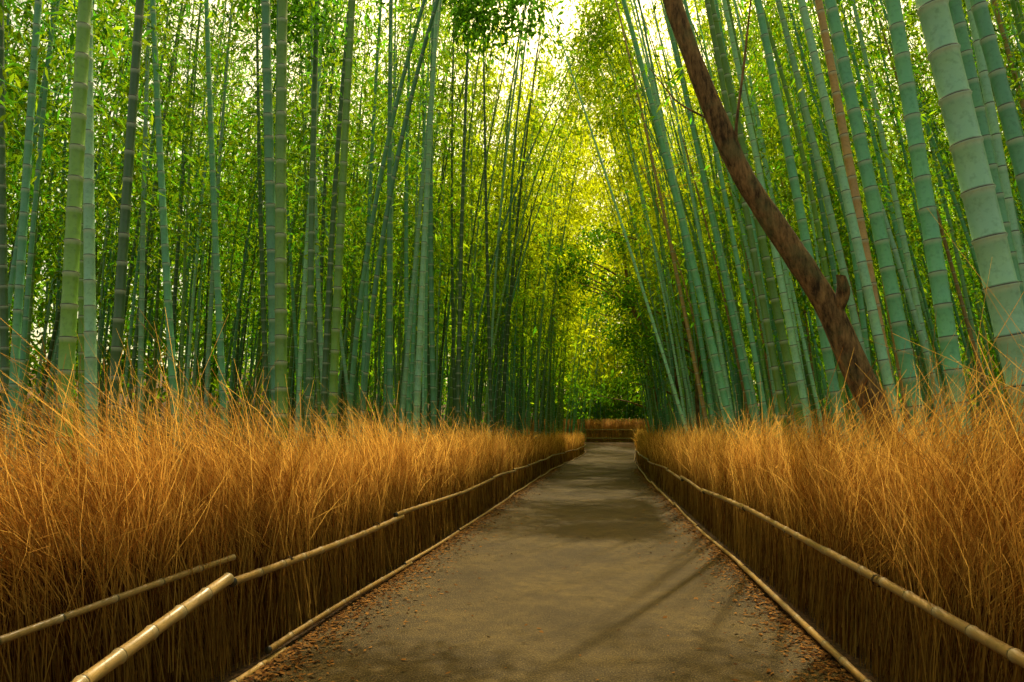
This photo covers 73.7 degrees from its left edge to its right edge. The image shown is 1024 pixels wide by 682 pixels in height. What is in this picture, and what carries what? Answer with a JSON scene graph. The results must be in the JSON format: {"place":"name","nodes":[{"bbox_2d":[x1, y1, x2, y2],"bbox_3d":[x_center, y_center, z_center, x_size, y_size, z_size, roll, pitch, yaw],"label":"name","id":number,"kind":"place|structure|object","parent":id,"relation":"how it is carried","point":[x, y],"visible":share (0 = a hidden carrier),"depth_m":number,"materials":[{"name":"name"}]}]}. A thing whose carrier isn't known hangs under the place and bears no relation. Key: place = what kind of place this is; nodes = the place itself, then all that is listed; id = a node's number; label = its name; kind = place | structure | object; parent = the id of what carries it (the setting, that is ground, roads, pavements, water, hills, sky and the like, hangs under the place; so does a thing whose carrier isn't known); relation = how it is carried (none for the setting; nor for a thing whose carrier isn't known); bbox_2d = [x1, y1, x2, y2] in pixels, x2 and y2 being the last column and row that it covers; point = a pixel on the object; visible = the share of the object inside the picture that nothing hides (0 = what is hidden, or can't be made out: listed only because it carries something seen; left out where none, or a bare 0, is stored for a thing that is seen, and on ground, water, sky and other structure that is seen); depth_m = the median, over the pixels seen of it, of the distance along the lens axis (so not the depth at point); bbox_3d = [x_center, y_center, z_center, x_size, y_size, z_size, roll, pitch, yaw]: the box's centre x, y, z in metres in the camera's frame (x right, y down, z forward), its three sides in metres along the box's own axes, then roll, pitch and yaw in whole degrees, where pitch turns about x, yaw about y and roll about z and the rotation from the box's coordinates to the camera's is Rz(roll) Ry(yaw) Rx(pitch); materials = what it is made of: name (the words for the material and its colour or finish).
{"place":"outdoors","nodes":[
{"label":"outdoors","id":0,"kind":"place"},
{"bbox_2d":[0,367,1023,681],"bbox_3d":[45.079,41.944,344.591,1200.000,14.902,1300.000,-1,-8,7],"label":"ground","id":1,"kind":"structure","parent":0,"point":[242,669],"depth_m":12.56,"materials":[{"name":"brown soil"}]},
{"bbox_2d":[0,0,9,472],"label":"bamboo","id":2,"kind":"object","parent":1,"relation":"on","point":[4,343],"visible":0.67,"depth_m":9.09,"materials":[{"name":"bamboo wood"},{"name":"leaf"}]},
{"bbox_2d":[4,0,114,282],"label":"bamboo","id":3,"kind":"object","parent":1,"relation":"on","point":[55,201],"visible":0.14,"depth_m":15.93,"materials":[{"name":"green plant"}]},
{"bbox_2d":[49,0,91,557],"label":"bamboo","id":4,"kind":"object","parent":1,"relation":"on","point":[69,306],"visible":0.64,"depth_m":5.70,"materials":[{"name":"bamboo wood"},{"name":"leaf"}]},
{"bbox_2d":[5,0,141,450],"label":"bamboo","id":5,"kind":"object","parent":1,"relation":"on","point":[30,321],"visible":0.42,"depth_m":16.60,"materials":[{"name":"green plant"}]},
{"bbox_2d":[4,0,150,489],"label":"bamboo","id":6,"kind":"object","parent":1,"relation":"on","point":[36,172],"visible":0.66,"depth_m":10.42,"materials":[{"name":"bamboo wood"},{"name":"leaf"}]},
{"bbox_2d":[0,0,173,374],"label":"bamboo","id":7,"kind":"object","parent":1,"relation":"on","point":[11,281],"visible":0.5,"depth_m":11.02,"materials":[{"name":"bamboo wood"},{"name":"leaf"}]},
{"bbox_2d":[83,0,98,550],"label":"bamboo","id":8,"kind":"object","parent":1,"relation":"on","point":[89,279],"visible":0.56,"depth_m":7.29,"materials":[{"name":"bamboo wood"},{"name":"leaf"}]},
{"bbox_2d":[6,0,179,446],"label":"bamboo","id":9,"kind":"object","parent":1,"relation":"on","point":[114,235],"visible":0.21,"depth_m":15.80,"materials":[{"name":"green plant"}]},
{"bbox_2d":[0,0,220,559],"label":"bamboo","id":10,"kind":"object","parent":1,"relation":"on","point":[34,72],"visible":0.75,"depth_m":7.61,"materials":[{"name":"bamboo wood"},{"name":"leaf"}]},
{"bbox_2d":[4,0,234,517],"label":"bamboo","id":11,"kind":"object","parent":1,"relation":"on","point":[81,295],"visible":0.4,"depth_m":10.44,"materials":[{"name":"bamboo wood"},{"name":"leaf"}]},
{"bbox_2d":[103,0,144,525],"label":"bamboo","id":12,"kind":"object","parent":1,"relation":"on","point":[121,267],"visible":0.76,"depth_m":6.60,"materials":[{"name":"bamboo wood"},{"name":"leaf"}]},
{"bbox_2d":[44,0,224,447],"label":"bamboo","id":13,"kind":"object","parent":1,"relation":"on","point":[135,284],"visible":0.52,"depth_m":18.11,"materials":[{"name":"green plant"}]},
{"bbox_2d":[28,0,250,474],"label":"bamboo","id":14,"kind":"object","parent":1,"relation":"on","point":[142,197],"visible":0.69,"depth_m":14.11,"materials":[{"name":"bamboo wood"},{"name":"leaf"}]},
{"bbox_2d":[98,0,182,497],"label":"bamboo","id":15,"kind":"object","parent":1,"relation":"on","point":[172,376],"visible":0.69,"depth_m":10.03,"materials":[{"name":"bamboo wood"},{"name":"leaf"}]},
{"bbox_2d":[60,3,227,441],"bbox_3d":[-10.426,-6.439,20.693,3.356,18.815,4.376,-3,-9,23],"label":"bamboo","id":16,"kind":"object","parent":1,"relation":"on","point":[134,354],"visible":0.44,"depth_m":20.27,"materials":[{"name":"green plant"}]},
{"bbox_2d":[113,0,264,449],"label":"bamboo","id":17,"kind":"object","parent":1,"relation":"on","point":[186,225],"visible":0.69,"depth_m":18.45,"materials":[{"name":"green plant"}]},
{"bbox_2d":[139,0,251,442],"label":"bamboo","id":18,"kind":"object","parent":1,"relation":"on","point":[175,286],"visible":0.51,"depth_m":20.80,"materials":[{"name":"green plant"}]},
{"bbox_2d":[142,1,275,443],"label":"bamboo","id":19,"kind":"object","parent":1,"relation":"on","point":[192,312],"visible":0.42,"depth_m":19.91,"materials":[{"name":"green plant"}]},
{"bbox_2d":[128,0,298,464],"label":"bamboo","id":20,"kind":"object","parent":1,"relation":"on","point":[209,328],"visible":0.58,"depth_m":17.70,"materials":[{"name":"bamboo wood"},{"name":"leaf"}]},
{"bbox_2d":[146,0,301,457],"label":"bamboo","id":21,"kind":"object","parent":1,"relation":"on","point":[218,310],"visible":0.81,"depth_m":11.09,"materials":[{"name":"bamboo wood"},{"name":"leaf"}]},
{"bbox_2d":[153,0,338,460],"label":"bamboo","id":22,"kind":"object","parent":1,"relation":"on","point":[262,292],"visible":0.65,"depth_m":16.52,"materials":[{"name":"green plant"}]},
{"bbox_2d":[274,0,287,465],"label":"bamboo","id":23,"kind":"object","parent":1,"relation":"on","point":[280,336],"visible":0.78,"depth_m":7.05,"materials":[{"name":"green plant"}]},
{"bbox_2d":[207,0,355,460],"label":"bamboo","id":24,"kind":"object","parent":1,"relation":"on","point":[335,340],"visible":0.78,"depth_m":8.96,"materials":[{"name":"green plant"}]},
{"bbox_2d":[201,0,380,447],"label":"bamboo","id":25,"kind":"object","parent":1,"relation":"on","point":[267,92],"visible":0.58,"depth_m":8.09,"materials":[{"name":"green plant"}]},
{"bbox_2d":[0,309,586,681],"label":"brushwood fence","id":26,"kind":"object","parent":1,"relation":"on","point":[198,592],"visible":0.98,"depth_m":4.51,"materials":[{"name":"brown plant"}]},
{"bbox_2d":[250,0,346,445],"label":"bamboo","id":27,"kind":"object","parent":1,"relation":"on","point":[310,308],"visible":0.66,"depth_m":10.36,"materials":[{"name":"green plant"}]},
{"bbox_2d":[199,0,407,457],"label":"bamboo","id":28,"kind":"object","parent":1,"relation":"on","point":[302,325],"visible":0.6,"depth_m":14.72,"materials":[{"name":"green plant"}]},
{"bbox_2d":[229,0,384,442],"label":"bamboo","id":29,"kind":"object","parent":1,"relation":"on","point":[319,306],"visible":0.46,"depth_m":15.51,"materials":[{"name":"green plant"}]},
{"bbox_2d":[236,0,385,434],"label":"bamboo","id":30,"kind":"object","parent":1,"relation":"on","point":[314,326],"visible":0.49,"depth_m":16.52,"materials":[{"name":"green plant"}]},
{"bbox_2d":[0,0,628,467],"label":"bamboo grove","id":31,"kind":"object","parent":1,"relation":"on","point":[530,312],"visible":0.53,"depth_m":28.13,"materials":[{"name":"bamboo"},{"name":"leaf"}]},
{"bbox_2d":[246,6,399,449],"bbox_3d":[-5.168,-4.754,18.610,3.300,16.823,4.050,6,-10,-39],"label":"bamboo","id":32,"kind":"object","parent":1,"relation":"on","point":[324,181],"visible":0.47,"depth_m":18.26,"materials":[{"name":"green plant"}]},
{"bbox_2d":[305,0,401,436],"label":"bamboo","id":33,"kind":"object","parent":1,"relation":"on","point":[389,296],"visible":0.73,"depth_m":11.34,"materials":[{"name":"green plant"}]},
{"bbox_2d":[288,0,420,447],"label":"bamboo","id":34,"kind":"object","parent":1,"relation":"on","point":[325,366],"visible":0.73,"depth_m":12.47,"materials":[{"name":"green plant"}]},
{"bbox_2d":[318,0,417,415],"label":"bamboo","id":35,"kind":"object","parent":1,"relation":"on","point":[368,212],"visible":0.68,"depth_m":15.74,"materials":[{"name":"green plant"}]},
{"bbox_2d":[321,0,448,441],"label":"bamboo","id":36,"kind":"object","parent":1,"relation":"on","point":[408,343],"visible":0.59,"depth_m":13.46,"materials":[{"name":"green plant"}]},
{"bbox_2d":[345,0,425,456],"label":"bamboo","id":37,"kind":"object","parent":1,"relation":"on","point":[364,271],"visible":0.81,"depth_m":10.81,"materials":[{"name":"green plant"}]},
{"bbox_2d":[332,0,440,333],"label":"bamboo","id":38,"kind":"object","parent":1,"relation":"on","point":[394,63],"visible":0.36,"depth_m":16.98,"materials":[{"name":"green plant"}]},
{"bbox_2d":[326,1,459,443],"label":"bamboo","id":39,"kind":"object","parent":1,"relation":"on","point":[406,313],"visible":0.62,"depth_m":16.61,"materials":[{"name":"green plant"}]},
{"bbox_2d":[359,0,438,442],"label":"bamboo","id":40,"kind":"object","parent":1,"relation":"on","point":[379,259],"visible":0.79,"depth_m":10.43,"materials":[{"name":"green plant"}]},
{"bbox_2d":[383,0,439,440],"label":"bamboo","id":41,"kind":"object","parent":1,"relation":"on","point":[418,361],"visible":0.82,"depth_m":12.65,"materials":[{"name":"green plant"}]},
{"bbox_2d":[367,0,463,441],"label":"bamboo","id":42,"kind":"object","parent":1,"relation":"on","point":[412,352],"visible":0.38,"depth_m":19.84,"materials":[{"name":"green plant"}]},
{"bbox_2d":[353,0,492,437],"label":"bamboo","id":43,"kind":"object","parent":1,"relation":"on","point":[431,326],"visible":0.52,"depth_m":15.05,"materials":[{"name":"green plant"}]},
{"bbox_2d":[338,0,527,439],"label":"bamboo","id":44,"kind":"object","parent":1,"relation":"on","point":[426,323],"visible":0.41,"depth_m":15.74,"materials":[{"name":"bamboo"},{"name":"leaf"}]},
{"bbox_2d":[415,3,474,434],"bbox_3d":[-1.063,-4.928,15.513,3.520,17.229,2.280,-5,-9,31],"label":"bamboo","id":45,"kind":"object","parent":1,"relation":"on","point":[458,369],"visible":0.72,"depth_m":15.09,"materials":[{"name":"green plant"}]},
{"bbox_2d":[420,2,558,434],"bbox_3d":[-0.797,-5.080,20.436,4.267,18.887,2.520,4,-9,-28],"label":"bamboo","id":46,"kind":"object","parent":1,"relation":"on","point":[488,301],"visible":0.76,"depth_m":20.03,"materials":[{"name":"green plant"}]},
{"bbox_2d":[457,0,637,435],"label":"bamboo","id":47,"kind":"object","parent":1,"relation":"on","point":[498,242],"visible":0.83,"depth_m":21.06,"materials":[{"name":"bamboo"},{"name":"leaf"}]},
{"bbox_2d":[493,47,613,439],"bbox_3d":[1.331,-2.942,24.054,3.392,15.663,4.583,6,-10,-37],"label":"bamboo","id":48,"kind":"object","parent":1,"relation":"on","point":[502,347],"visible":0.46,"depth_m":23.95,"materials":[{"name":"green plant"}]},
{"bbox_2d":[482,0,635,438],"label":"bamboo","id":49,"kind":"object","parent":1,"relation":"on","point":[541,158],"visible":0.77,"depth_m":21.05,"materials":[{"name":"green plant"}]},
{"bbox_2d":[493,48,625,422],"bbox_3d":[1.792,-3.059,24.000,5.216,15.885,3.144,-1,-8,7],"label":"bamboo","id":50,"kind":"object","parent":1,"relation":"on","point":[564,153],"visible":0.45,"depth_m":24.46,"materials":[{"name":"green plant"}]},
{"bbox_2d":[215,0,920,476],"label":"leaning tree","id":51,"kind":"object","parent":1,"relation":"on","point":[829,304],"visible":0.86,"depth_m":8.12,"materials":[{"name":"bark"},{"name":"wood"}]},
{"bbox_2d":[503,418,653,441],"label":"brushwood fence","id":52,"kind":"object","parent":1,"relation":"on","point":[615,430],"visible":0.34,"depth_m":72.69,"materials":[{"name":"brown plant"}]},
{"bbox_2d":[530,0,687,432],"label":"bamboo","id":53,"kind":"object","parent":1,"relation":"on","point":[646,303],"visible":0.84,"depth_m":19.44,"materials":[{"name":"bamboo"},{"name":"leaf"}]},
{"bbox_2d":[213,140,1006,432],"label":"bamboo grove","id":54,"kind":"object","parent":1,"relation":"on","point":[626,410],"visible":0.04,"depth_m":80.91,"materials":[{"name":"green plant"}]},
{"bbox_2d":[515,235,708,430],"bbox_3d":[5.025,0.372,32.875,9.876,11.200,4.800,0,-8,-4],"label":"broadleaf tree","id":55,"kind":"object","parent":1,"relation":"on","point":[583,282],"visible":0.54,"depth_m":32.80,"materials":[{"name":"green plant"}]},
{"bbox_2d":[552,274,679,430],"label":"broadleaf tree","id":56,"kind":"object","parent":1,"relation":"on","point":[594,307],"visible":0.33,"depth_m":43.73,"materials":[{"name":"green plant"}]},
{"bbox_2d":[557,31,702,349],"bbox_3d":[3.916,-3.053,23.141,5.039,15.611,2.842,2,-8,-14],"label":"bamboo","id":57,"kind":"object","parent":1,"relation":"on","point":[631,179],"visible":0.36,"depth_m":23.57,"materials":[{"name":"green plant"}]},
{"bbox_2d":[579,0,720,364],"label":"bamboo","id":58,"kind":"object","parent":1,"relation":"on","point":[619,173],"visible":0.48,"depth_m":21.21,"materials":[{"name":"green plant"}]},
{"bbox_2d":[565,0,740,434],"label":"bamboo","id":59,"kind":"object","parent":1,"relation":"on","point":[699,249],"visible":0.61,"depth_m":21.14,"materials":[{"name":"green plant"}]},
{"bbox_2d":[579,0,737,441],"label":"bamboo","id":60,"kind":"object","parent":1,"relation":"on","point":[695,367],"visible":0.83,"depth_m":19.64,"materials":[{"name":"green plant"}]},
{"bbox_2d":[601,0,717,438],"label":"bamboo","id":61,"kind":"object","parent":1,"relation":"on","point":[703,359],"visible":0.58,"depth_m":16.79,"materials":[{"name":"green plant"}]},
{"bbox_2d":[578,181,757,436],"bbox_3d":[6.465,-1.005,29.294,7.798,12.877,4.797,2,-8,-13],"label":"broadleaf tree","id":62,"kind":"object","parent":1,"relation":"on","point":[602,238],"visible":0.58,"depth_m":28.41,"materials":[{"name":"green plant"}]},
{"bbox_2d":[621,0,736,443],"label":"bamboo","id":63,"kind":"object","parent":1,"relation":"on","point":[705,318],"visible":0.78,"depth_m":12.60,"materials":[{"name":"green plant"}]},
{"bbox_2d":[628,0,757,436],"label":"bamboo","id":64,"kind":"object","parent":1,"relation":"on","point":[717,333],"visible":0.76,"depth_m":17.85,"materials":[{"name":"green plant"}]},
{"bbox_2d":[626,0,771,439],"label":"bamboo","id":65,"kind":"object","parent":1,"relation":"on","point":[744,297],"visible":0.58,"depth_m":10.77,"materials":[{"name":"bamboo"},{"name":"leaf"}]},
{"bbox_2d":[660,0,759,436],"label":"bamboo","id":66,"kind":"object","parent":1,"relation":"on","point":[746,382],"visible":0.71,"depth_m":12.87,"materials":[{"name":"green plant"}]},
{"bbox_2d":[632,0,833,445],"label":"bamboo","id":67,"kind":"object","parent":1,"relation":"on","point":[766,323],"visible":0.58,"depth_m":9.15,"materials":[{"name":"bamboo"},{"name":"leaf"}]},
{"bbox_2d":[611,0,863,444],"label":"bamboo","id":68,"kind":"object","parent":1,"relation":"on","point":[782,335],"visible":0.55,"depth_m":9.74,"materials":[{"name":"bamboo"},{"name":"leaf"}]},
{"bbox_2d":[679,0,809,440],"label":"bamboo","id":69,"kind":"object","parent":1,"relation":"on","point":[752,298],"visible":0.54,"depth_m":18.89,"materials":[{"name":"green plant"}]},
{"bbox_2d":[702,0,810,399],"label":"bamboo","id":70,"kind":"object","parent":1,"relation":"on","point":[755,104],"visible":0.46,"depth_m":16.63,"materials":[{"name":"green plant"}]},
{"bbox_2d":[722,0,814,436],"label":"bamboo","id":71,"kind":"object","parent":1,"relation":"on","point":[789,327],"visible":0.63,"depth_m":10.85,"materials":[{"name":"green plant"}]},
{"bbox_2d":[712,0,832,437],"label":"bamboo","id":72,"kind":"object","parent":1,"relation":"on","point":[805,350],"visible":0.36,"depth_m":16.43,"materials":[{"name":"bamboo"},{"name":"leaf"}]},
{"bbox_2d":[704,0,848,432],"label":"bamboo","id":73,"kind":"object","parent":1,"relation":"on","point":[740,61],"visible":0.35,"depth_m":13.88,"materials":[{"name":"green plant"}]},
{"bbox_2d":[547,0,1023,450],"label":"bamboo grove","id":74,"kind":"object","parent":1,"relation":"on","point":[656,271],"visible":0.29,"depth_m":25.36,"materials":[{"name":"bamboo"},{"name":"leaf"}]},
{"bbox_2d":[754,0,850,452],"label":"bamboo","id":75,"kind":"object","parent":1,"relation":"on","point":[828,358],"visible":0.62,"depth_m":8.84,"materials":[{"name":"green plant"}]},
{"bbox_2d":[762,4,849,439],"bbox_3d":[2.809,-4.809,10.397,4.675,15.507,3.335,-1,-8,7],"label":"bamboo","id":76,"kind":"object","parent":1,"relation":"on","point":[810,192],"visible":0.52,"depth_m":10.78,"materials":[{"name":"bamboo"},{"name":"leaf"}]},
{"bbox_2d":[744,1,879,454],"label":"bamboo","id":77,"kind":"object","parent":1,"relation":"on","point":[826,232],"visible":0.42,"depth_m":13.76,"materials":[{"name":"bamboo"},{"name":"leaf"}]},
{"bbox_2d":[630,208,1023,681],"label":"brushwood fence","id":78,"kind":"object","parent":1,"relation":"on","point":[868,558],"visible":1,"depth_m":4.45,"materials":[{"name":"brown plant"}]},
{"bbox_2d":[775,0,883,455],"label":"bamboo","id":79,"kind":"object","parent":1,"relation":"on","point":[851,306],"visible":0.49,"depth_m":10.29,"materials":[{"name":"green plant"}]},
{"bbox_2d":[743,0,943,250],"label":"bamboo","id":80,"kind":"object","parent":1,"relation":"on","point":[812,92],"visible":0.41,"depth_m":13.59,"materials":[{"name":"green plant"}]},
{"bbox_2d":[797,0,908,455],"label":"bamboo","id":81,"kind":"object","parent":1,"relation":"on","point":[877,333],"visible":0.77,"depth_m":7.69,"materials":[{"name":"green plant"}]},
{"bbox_2d":[751,0,956,469],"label":"bamboo","id":82,"kind":"object","parent":1,"relation":"on","point":[878,157],"visible":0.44,"depth_m":14.52,"materials":[{"name":"green plant"}]},
{"bbox_2d":[815,0,893,394],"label":"bamboo","id":83,"kind":"object","parent":1,"relation":"on","point":[842,128],"visible":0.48,"depth_m":8.79,"materials":[{"name":"brown plant"}]},
{"bbox_2d":[755,0,957,462],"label":"bamboo","id":84,"kind":"object","parent":1,"relation":"on","point":[919,330],"visible":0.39,"depth_m":9.27,"materials":[{"name":"green plant"}]},
{"bbox_2d":[787,0,950,463],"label":"bamboo","id":85,"kind":"object","parent":1,"relation":"on","point":[910,270],"visible":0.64,"depth_m":11.62,"materials":[{"name":"green plant"}]},
{"bbox_2d":[824,0,945,532],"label":"bamboo","id":86,"kind":"object","parent":1,"relation":"on","point":[898,321],"visible":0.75,"depth_m":6.83,"materials":[{"name":"green plant"}]},
{"bbox_2d":[806,0,981,281],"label":"bamboo","id":87,"kind":"object","parent":1,"relation":"on","point":[961,219],"visible":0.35,"depth_m":15.72,"materials":[{"name":"green plant"}]},
{"bbox_2d":[834,0,957,269],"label":"bamboo","id":88,"kind":"object","parent":1,"relation":"on","point":[876,28],"visible":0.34,"depth_m":17.60,"materials":[{"name":"green plant"}]},
{"bbox_2d":[796,0,1003,434],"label":"bamboo","id":89,"kind":"object","parent":1,"relation":"on","point":[886,155],"visible":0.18,"depth_m":10.67,"materials":[{"name":"green plant"}]},
{"bbox_2d":[810,0,1023,448],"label":"bamboo","id":90,"kind":"object","parent":1,"relation":"on","point":[958,291],"visible":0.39,"depth_m":16.65,"materials":[{"name":"green plant"}]},
{"bbox_2d":[884,0,974,491],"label":"bamboo","id":91,"kind":"object","parent":1,"relation":"on","point":[940,289],"visible":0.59,"depth_m":5.73,"materials":[{"name":"green plant"}]},
{"bbox_2d":[915,0,1023,451],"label":"bamboo","id":92,"kind":"object","parent":1,"relation":"on","point":[988,232],"visible":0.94,"depth_m":3.79,"materials":[{"name":"green plant"}]},
{"bbox_2d":[949,0,1023,303],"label":"bamboo","id":93,"kind":"object","parent":1,"relation":"on","point":[959,21],"visible":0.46,"depth_m":6.35,"materials":[{"name":"green plant"}]},
{"bbox_2d":[965,0,1023,286],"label":"bamboo","id":94,"kind":"object","parent":1,"relation":"on","point":[990,108],"visible":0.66,"depth_m":6.97,"materials":[{"name":"green plant"}]},
{"bbox_2d":[969,0,1023,207],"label":"bamboo","id":95,"kind":"object","parent":1,"relation":"on","point":[1005,102],"visible":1,"depth_m":5.17,"materials":[{"name":"green plant"}]},
{"bbox_2d":[4,0,1023,397],"label":"sky","id":96,"kind":"structure","parent":0,"point":[566,20],"materials":[{"name":"white"}]},
{"bbox_2d":[241,445,869,681],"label":"path","id":97,"kind":"structure","parent":0,"point":[601,597],"depth_m":6.30,"materials":[{"name":"brown soil"}]},
{"bbox_2d":[239,468,857,681],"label":"fallen leaves","id":98,"kind":"object","parent":97,"relation":"on","point":[401,574],"visible":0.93,"depth_m":6.15,"materials":[{"name":"brown plant"}]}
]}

